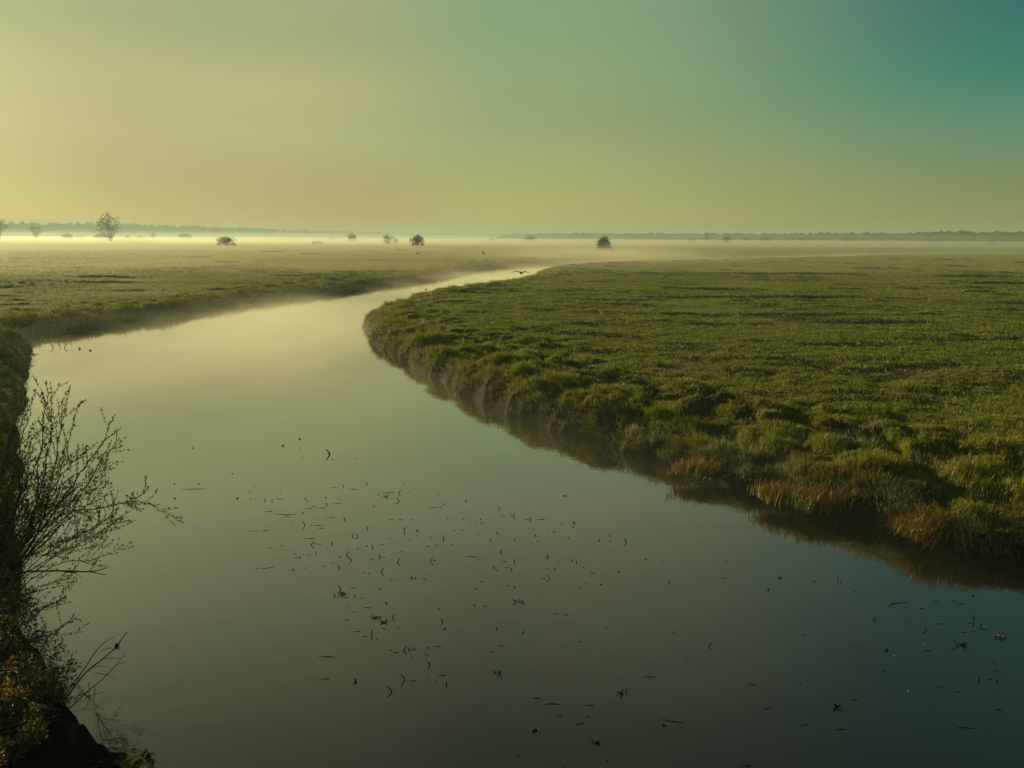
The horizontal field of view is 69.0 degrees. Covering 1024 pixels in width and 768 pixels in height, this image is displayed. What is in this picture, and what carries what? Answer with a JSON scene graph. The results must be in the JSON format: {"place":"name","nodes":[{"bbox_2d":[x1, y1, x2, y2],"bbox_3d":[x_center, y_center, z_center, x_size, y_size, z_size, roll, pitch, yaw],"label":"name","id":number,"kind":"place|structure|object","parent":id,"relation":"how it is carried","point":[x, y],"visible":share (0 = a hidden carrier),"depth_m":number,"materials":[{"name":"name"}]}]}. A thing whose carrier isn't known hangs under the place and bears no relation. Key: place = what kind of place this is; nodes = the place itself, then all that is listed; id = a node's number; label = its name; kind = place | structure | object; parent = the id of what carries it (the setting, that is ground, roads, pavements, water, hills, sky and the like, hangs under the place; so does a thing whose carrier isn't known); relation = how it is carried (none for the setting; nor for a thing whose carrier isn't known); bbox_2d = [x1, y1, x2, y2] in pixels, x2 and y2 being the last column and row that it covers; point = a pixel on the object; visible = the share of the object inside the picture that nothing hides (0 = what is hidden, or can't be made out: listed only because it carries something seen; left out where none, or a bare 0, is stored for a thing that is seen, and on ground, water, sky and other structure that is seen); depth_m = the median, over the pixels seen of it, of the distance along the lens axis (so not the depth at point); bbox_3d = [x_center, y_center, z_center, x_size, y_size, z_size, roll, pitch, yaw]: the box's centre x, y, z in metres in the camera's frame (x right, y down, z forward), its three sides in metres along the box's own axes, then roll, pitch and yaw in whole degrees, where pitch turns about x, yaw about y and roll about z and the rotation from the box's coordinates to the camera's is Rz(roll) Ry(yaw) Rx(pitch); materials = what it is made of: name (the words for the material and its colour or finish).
{"place":"outdoors","nodes":[
{"label":"outdoors","id":0,"kind":"place"},
{"bbox_2d":[0,237,1023,767],"bbox_3d":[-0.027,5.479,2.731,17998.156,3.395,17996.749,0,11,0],"label":"meadow ground","id":1,"kind":"structure","parent":0,"point":[68,743],"depth_m":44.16,"materials":[{"name":"green plant"}]},
{"bbox_2d":[0,218,8,240],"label":"bare tree","id":2,"kind":"object","parent":1,"relation":"on","point":[3,228],"visible":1,"depth_m":686.44,"materials":[{"name":"green plant"}]},
{"bbox_2d":[30,225,43,239],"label":"bare tree","id":3,"kind":"object","parent":1,"relation":"on","point":[34,232],"visible":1,"depth_m":744.12,"materials":[{"name":"green plant"}]},
{"bbox_2d":[0,567,81,767],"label":"brown bush","id":4,"kind":"object","parent":1,"relation":"on","point":[22,737],"visible":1,"depth_m":7.68,"materials":[{"name":"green plant"}]},
{"bbox_2d":[61,232,73,239],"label":"meadow bush","id":5,"kind":"object","parent":1,"relation":"on","point":[68,237],"visible":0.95,"depth_m":803.01,"materials":[{"name":"green plant"}]},
{"bbox_2d":[0,376,183,653],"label":"willow shrub","id":6,"kind":"object","parent":1,"relation":"on","point":[14,506],"visible":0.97,"depth_m":10.31,"materials":[{"name":"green plant"}]},
{"bbox_2d":[66,631,127,708],"bbox_3d":[-5.046,3.523,8.943,0.840,1.024,0.300,0,11,-4],"label":"dead branch","id":7,"kind":"object","parent":1,"relation":"on","point":[116,646],"visible":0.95,"depth_m":8.97,"materials":[{"name":"brown wood"}]},
{"bbox_2d":[96,233,108,239],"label":"meadow bush","id":8,"kind":"object","parent":1,"relation":"on","point":[103,237],"visible":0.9,"depth_m":822.80,"materials":[{"name":"green plant"}]},
{"bbox_2d":[93,212,119,241],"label":"bare tree","id":9,"kind":"object","parent":1,"relation":"on","point":[106,222],"visible":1,"depth_m":547.78,"materials":[{"name":"green plant"}]},
{"bbox_2d":[93,699,129,742],"bbox_3d":[-4.799,4.045,8.817,0.930,0.193,0.234,10,15,42],"label":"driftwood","id":10,"kind":"object","parent":1,"relation":"on","point":[106,728],"visible":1,"depth_m":8.78,"materials":[{"name":"brown wood"}]},
{"bbox_2d":[177,232,192,239],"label":"meadow bush","id":11,"kind":"object","parent":1,"relation":"on","point":[182,235],"visible":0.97,"depth_m":929.60,"materials":[{"name":"green plant"}]},
{"bbox_2d":[215,236,236,245],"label":"meadow bush","id":12,"kind":"object","parent":1,"relation":"on","point":[225,240],"visible":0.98,"depth_m":385.26,"materials":[{"name":"green plant"}]},
{"bbox_2d":[0,220,523,238],"bbox_3d":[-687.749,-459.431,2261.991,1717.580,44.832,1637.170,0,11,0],"label":"distant forest","id":13,"kind":"object","parent":1,"relation":"on","point":[56,229],"visible":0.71,"depth_m":1848.67,"materials":[{"name":"plant"}]},
{"bbox_2d":[346,234,357,241],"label":"meadow bush","id":14,"kind":"object","parent":1,"relation":"on","point":[351,237],"visible":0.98,"depth_m":705.20,"materials":[{"name":"green plant"}]},
{"bbox_2d":[382,234,393,242],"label":"flat topped bush","id":15,"kind":"object","parent":1,"relation":"on","point":[386,237],"visible":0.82,"depth_m":626.83,"materials":[{"name":"green plant"}]},
{"bbox_2d":[411,235,424,246],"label":"willow bush","id":16,"kind":"object","parent":1,"relation":"on","point":[417,241],"visible":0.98,"depth_m":403.67,"materials":[{"name":"green plant"}]},
{"bbox_2d":[523,235,537,242],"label":"meadow bush","id":17,"kind":"object","parent":1,"relation":"on","point":[529,239],"visible":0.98,"depth_m":783.04,"materials":[{"name":"green plant"}]},
{"bbox_2d":[63,249,1023,418],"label":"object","id":18,"kind":"object","parent":1,"relation":"on","point":[872,321],"visible":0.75,"depth_m":45.40,"materials":[{"name":"green plant"}]},
{"bbox_2d":[596,236,612,250],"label":"willow bush","id":19,"kind":"object","parent":1,"relation":"on","point":[602,243],"visible":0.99,"depth_m":291.86,"materials":[{"name":"green plant"}]},
{"bbox_2d":[666,456,744,479],"bbox_3d":[4.782,1.995,18.823,2.048,0.563,1.646,0,11,0],"label":"sedge clump","id":20,"kind":"object","parent":1,"relation":"on","point":[697,468],"visible":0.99,"depth_m":18.51,"materials":[{"name":"brown plant"}]},
{"bbox_2d":[722,236,732,243],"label":"flat topped bush","id":21,"kind":"object","parent":1,"relation":"on","point":[727,240],"visible":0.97,"depth_m":686.15,"materials":[{"name":"green plant"}]},
{"bbox_2d":[493,230,1023,243],"bbox_3d":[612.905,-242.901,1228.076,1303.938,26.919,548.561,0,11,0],"label":"distant forest","id":22,"kind":"object","parent":1,"relation":"on","point":[965,236],"visible":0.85,"depth_m":1077.57,"materials":[{"name":"plant"}]},
{"bbox_2d":[759,237,773,242],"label":"meadow bush","id":23,"kind":"object","parent":1,"relation":"on","point":[768,239],"visible":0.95,"depth_m":880.30,"materials":[{"name":"green plant"}]},
{"bbox_2d":[746,475,820,505],"bbox_3d":[6.371,2.363,16.984,1.970,0.553,1.570,-6,13,-29],"label":"sedge clump","id":24,"kind":"object","parent":1,"relation":"on","point":[773,487],"visible":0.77,"depth_m":16.83,"materials":[{"name":"brown plant"}]},
{"bbox_2d":[797,237,807,242],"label":"meadow bush","id":25,"kind":"object","parent":1,"relation":"on","point":[803,240],"visible":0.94,"depth_m":882.15,"materials":[{"name":"green plant"}]},
{"bbox_2d":[770,477,855,515],"bbox_3d":[6.908,2.426,16.424,2.275,0.711,1.575,-9,14,-39],"label":"sedge clump","id":26,"kind":"object","parent":1,"relation":"on","point":[825,499],"visible":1,"depth_m":16.20,"materials":[{"name":"green plant"}]},
{"bbox_2d":[843,237,854,243],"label":"meadow bush","id":27,"kind":"object","parent":1,"relation":"on","point":[850,240],"visible":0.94,"depth_m":881.05,"materials":[{"name":"green plant"}]},
{"bbox_2d":[869,498,971,559],"bbox_3d":[8.058,2.729,14.663,2.017,0.823,1.931,10,15,42],"label":"sedge clump","id":28,"kind":"object","parent":1,"relation":"on","point":[913,530],"visible":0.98,"depth_m":14.61,"materials":[{"name":"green plant"}]},
{"bbox_2d":[927,239,943,243],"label":"meadow bush","id":29,"kind":"object","parent":1,"relation":"on","point":[932,241],"visible":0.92,"depth_m":785.84,"materials":[{"name":"green plant"}]},
{"bbox_2d":[0,0,1023,234],"label":"sky","id":30,"kind":"structure","parent":0,"point":[758,117],"materials":[{"name":"yellow"}]},
{"bbox_2d":[9,252,1023,767],"bbox_3d":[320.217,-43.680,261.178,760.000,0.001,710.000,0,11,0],"label":"river","id":31,"kind":"structure","parent":0,"point":[227,640],"depth_m":12.93,"materials":[{"name":"liquid"}]},
{"bbox_2d":[954,641,967,646],"bbox_3d":[6.751,3.936,11.214,0.216,0.140,0.066,0,11,0],"label":"weed clump","id":32,"kind":"object","parent":31,"relation":"in","point":[962,644],"visible":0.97,"depth_m":11.22,"materials":[{"name":"green plant"}]},
{"bbox_2d":[995,632,1006,639],"bbox_3d":[7.509,3.889,11.447,0.192,0.149,0.123,0,11,0],"label":"weed clump","id":33,"kind":"object","parent":31,"relation":"in","point":[998,635],"visible":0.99,"depth_m":11.45,"materials":[{"name":"green plant"}]}
]}

